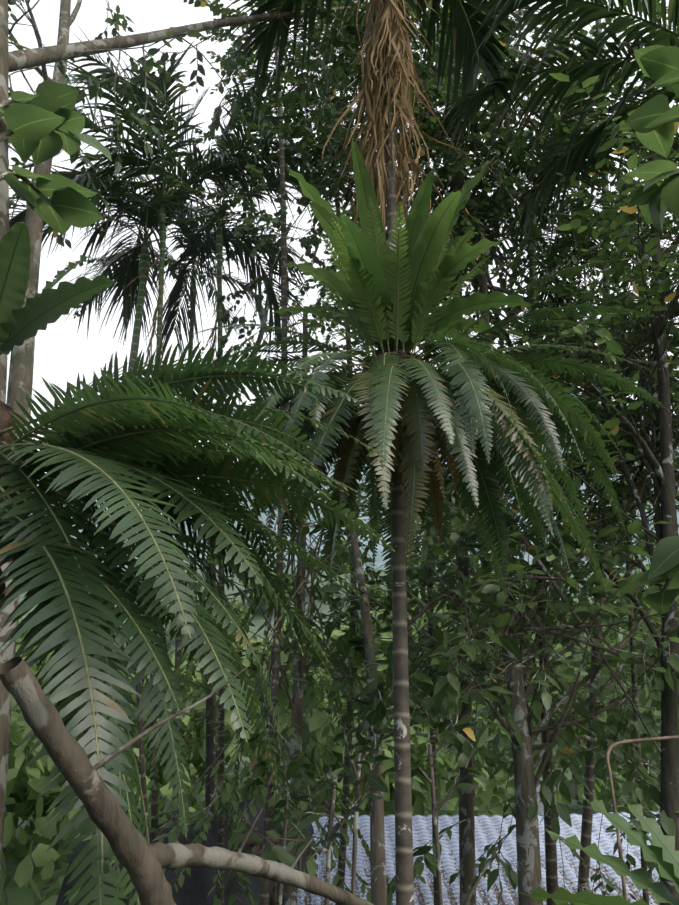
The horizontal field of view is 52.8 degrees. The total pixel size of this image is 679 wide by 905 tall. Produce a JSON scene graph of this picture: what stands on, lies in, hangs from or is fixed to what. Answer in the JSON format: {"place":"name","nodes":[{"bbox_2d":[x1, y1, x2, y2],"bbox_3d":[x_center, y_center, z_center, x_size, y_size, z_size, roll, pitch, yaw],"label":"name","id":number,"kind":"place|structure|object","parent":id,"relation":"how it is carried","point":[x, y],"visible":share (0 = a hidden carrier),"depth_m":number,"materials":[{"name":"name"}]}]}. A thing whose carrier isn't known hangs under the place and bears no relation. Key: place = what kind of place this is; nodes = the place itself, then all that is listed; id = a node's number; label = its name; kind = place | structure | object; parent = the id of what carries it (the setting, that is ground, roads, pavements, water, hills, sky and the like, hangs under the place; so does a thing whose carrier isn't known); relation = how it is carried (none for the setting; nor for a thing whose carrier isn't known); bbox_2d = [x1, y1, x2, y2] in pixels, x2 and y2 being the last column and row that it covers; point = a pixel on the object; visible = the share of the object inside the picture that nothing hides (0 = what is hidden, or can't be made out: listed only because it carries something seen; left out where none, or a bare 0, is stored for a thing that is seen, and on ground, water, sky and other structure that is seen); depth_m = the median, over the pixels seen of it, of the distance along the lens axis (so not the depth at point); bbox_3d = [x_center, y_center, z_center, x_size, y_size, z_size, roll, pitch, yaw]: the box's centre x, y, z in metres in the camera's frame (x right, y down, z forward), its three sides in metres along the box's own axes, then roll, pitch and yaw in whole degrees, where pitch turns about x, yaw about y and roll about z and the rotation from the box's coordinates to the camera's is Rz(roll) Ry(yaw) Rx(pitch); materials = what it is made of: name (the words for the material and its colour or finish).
{"place":"outdoors","nodes":[
{"label":"outdoors","id":0,"kind":"place"},
{"bbox_2d":[0,393,678,904],"bbox_3d":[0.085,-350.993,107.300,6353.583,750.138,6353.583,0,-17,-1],"label":"hillside","id":1,"kind":"structure","parent":0,"point":[574,805],"depth_m":83.06,"materials":[{"name":"green plant"}]},
{"bbox_2d":[0,0,134,876],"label":"tree","id":2,"kind":"object","parent":1,"relation":"on","point":[20,379],"visible":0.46,"depth_m":5.71,"materials":[{"name":"brown plant"}]},
{"bbox_2d":[0,81,111,234],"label":"leaf cluster","id":3,"kind":"object","parent":2,"relation":"attached to","point":[45,121],"visible":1,"depth_m":3.62,"materials":[{"name":"green plant"}]},
{"bbox_2d":[0,222,394,904],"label":"fern cluster","id":4,"kind":"object","parent":2,"relation":"attached to","point":[126,442],"visible":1,"depth_m":2.11,"materials":[{"name":"green leaf"}]},
{"bbox_2d":[0,0,401,403],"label":"branch","id":5,"kind":"object","parent":2,"relation":"attached to","point":[21,59],"visible":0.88,"depth_m":5.53,"materials":[{"name":"green plant"}]},
{"bbox_2d":[127,504,149,842],"bbox_3d":[-1.591,3.124,5.631,0.845,5.802,0.105,5,-18,-15],"label":"trunk","id":6,"kind":"object","parent":1,"relation":"on","point":[142,755],"visible":0.23,"depth_m":5.78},
{"bbox_2d":[41,141,307,904],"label":"palm","id":7,"kind":"object","parent":1,"relation":"on","point":[149,212],"visible":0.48,"depth_m":11.29,"materials":[{"name":"green plant"}]},
{"bbox_2d":[9,41,352,843],"bbox_3d":[-2.802,0.731,9.225,5.311,14.867,4.872,15,-23,-40],"label":"palm","id":8,"kind":"object","parent":1,"relation":"on","point":[129,283],"visible":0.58,"depth_m":10.56,"materials":[{"name":"green plant"}]},
{"bbox_2d":[92,187,269,826],"bbox_3d":[-2.985,1.937,12.305,3.534,14.908,3.826,0,-17,-1],"label":"palm","id":9,"kind":"object","parent":1,"relation":"on","point":[264,318],"visible":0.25,"depth_m":13.61,"materials":[{"name":"green plant"}]},
{"bbox_2d":[56,796,313,904],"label":"shade net tent","id":10,"kind":"object","parent":1,"relation":"on","point":[197,886],"visible":0.23,"depth_m":8.87,"materials":[{"name":"black fabric"}]},
{"bbox_2d":[57,24,379,904],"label":"palm","id":11,"kind":"object","parent":1,"relation":"on","point":[175,294],"visible":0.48,"depth_m":10.72,"materials":[{"name":"green plant"}]},
{"bbox_2d":[0,656,502,904],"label":"fallen branch","id":12,"kind":"object","parent":1,"relation":"on","point":[141,860],"visible":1,"depth_m":1.32,"materials":[{"name":"brown wood"}]},
{"bbox_2d":[260,8,286,904],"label":"tree","id":13,"kind":"object","parent":1,"relation":"on","point":[265,886],"visible":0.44,"depth_m":7.43,"materials":[{"name":"brown plant"}]},
{"bbox_2d":[223,733,328,904],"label":"sapling","id":14,"kind":"object","parent":1,"relation":"on","point":[282,854],"visible":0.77,"depth_m":4.83,"materials":[{"name":"green plant"}]},
{"bbox_2d":[64,313,494,904],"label":"tree","id":15,"kind":"object","parent":1,"relation":"on","point":[300,667],"visible":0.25,"depth_m":7.61,"materials":[{"name":"green plant"}]},
{"bbox_2d":[205,263,371,817],"bbox_3d":[-0.907,2.437,14.007,3.871,15.051,3.739,5,-18,-15],"label":"dark forked tree","id":16,"kind":"object","parent":1,"relation":"on","point":[210,789],"visible":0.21,"depth_m":12.31,"materials":[{"name":"green plant"}]},
{"bbox_2d":[265,763,382,904],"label":"sapling","id":17,"kind":"object","parent":1,"relation":"on","point":[332,782],"visible":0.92,"depth_m":3.91,"materials":[{"name":"green plant"}]},
{"bbox_2d":[264,648,392,894],"bbox_3d":[0.059,2.975,3.803,0.531,3.654,1.026,-14,-22,39],"label":"sapling","id":18,"kind":"object","parent":1,"relation":"on","point":[375,716],"visible":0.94,"depth_m":4.18,"materials":[{"name":"green plant"}]},
{"bbox_2d":[219,0,441,904],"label":"tree","id":19,"kind":"object","parent":1,"relation":"on","point":[343,843],"visible":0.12,"depth_m":11.86,"materials":[{"name":"green plant"}]},
{"bbox_2d":[0,456,678,904],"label":"bushes","id":20,"kind":"object","parent":1,"relation":"on","point":[26,798],"visible":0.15,"depth_m":24.65,"materials":[{"name":"green plant"}]},
{"bbox_2d":[3,532,678,899],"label":"vines","id":21,"kind":"object","parent":20,"relation":"hanging from","point":[411,621],"visible":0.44,"depth_m":3.01,"materials":[{"name":"brown plant"}]},
{"bbox_2d":[9,0,678,904],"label":"canopy tree","id":22,"kind":"object","parent":1,"relation":"on","point":[427,76],"visible":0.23,"depth_m":8.98,"materials":[{"name":"green plant"}]},
{"bbox_2d":[279,510,568,904],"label":"tree","id":23,"kind":"object","parent":1,"relation":"on","point":[344,649],"visible":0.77,"depth_m":5.53,"materials":[{"name":"green plant"}]},
{"bbox_2d":[188,0,668,904],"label":"palm with ferns","id":24,"kind":"object","parent":1,"relation":"on","point":[408,408],"visible":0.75,"depth_m":4.26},
{"bbox_2d":[424,9,438,904],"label":"tree","id":25,"kind":"object","parent":1,"relation":"on","point":[432,731],"visible":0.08,"depth_m":8.55,"materials":[{"name":"brown plant"}]},
{"bbox_2d":[380,680,488,904],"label":"sapling","id":26,"kind":"object","parent":1,"relation":"on","point":[467,754],"visible":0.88,"depth_m":4.40,"materials":[{"name":"green plant"}]},
{"bbox_2d":[255,227,678,904],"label":"forked tree","id":27,"kind":"object","parent":1,"relation":"on","point":[517,729],"visible":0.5,"depth_m":6.37,"materials":[{"name":"green plant"}]},
{"bbox_2d":[297,777,659,904],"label":"shed roof","id":28,"kind":"structure","parent":1,"relation":"on","point":[487,830],"depth_m":10.28,"materials":[{"name":"grey corrugated metal"}]},
{"bbox_2d":[326,2,678,904],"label":"tree","id":29,"kind":"object","parent":1,"relation":"on","point":[662,472],"visible":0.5,"depth_m":6.66,"materials":[{"name":"green plant"}]},
{"bbox_2d":[382,39,678,904],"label":"tree","id":30,"kind":"object","parent":1,"relation":"on","point":[548,817],"visible":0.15,"depth_m":9.01,"materials":[{"name":"green plant"}]},
{"bbox_2d":[432,0,678,254],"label":"palm fronds","id":31,"kind":"object","parent":1,"relation":"on","point":[589,13],"visible":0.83,"depth_m":6.87,"materials":[{"name":"green plant"}]},
{"bbox_2d":[506,283,678,904],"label":"tree","id":32,"kind":"object","parent":1,"relation":"on","point":[645,892],"visible":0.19,"depth_m":8.02,"materials":[{"name":"green plant"}]},
{"bbox_2d":[577,19,609,892],"bbox_3d":[5.046,-3.970,11.586,4.659,25.420,3.584,13,-21,-37],"label":"tree","id":33,"kind":"object","parent":1,"relation":"on","point":[586,836],"visible":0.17,"depth_m":8.71,"materials":[{"name":"brown plant"}]},
{"bbox_2d":[518,793,678,904],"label":"nest fern","id":34,"kind":"object","parent":1,"relation":"on","point":[661,852],"visible":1,"depth_m":1.61,"materials":[{"name":"green leaf"}]},
{"bbox_2d":[611,45,678,614],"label":"leafy branches","id":35,"kind":"object","parent":1,"relation":"on","point":[653,122],"visible":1,"depth_m":3.80,"materials":[{"name":"green plant"}]},
{"bbox_2d":[6,0,678,515],"label":"sky","id":36,"kind":"structure","parent":0,"point":[60,352],"materials":[{"name":"white"}]}
]}

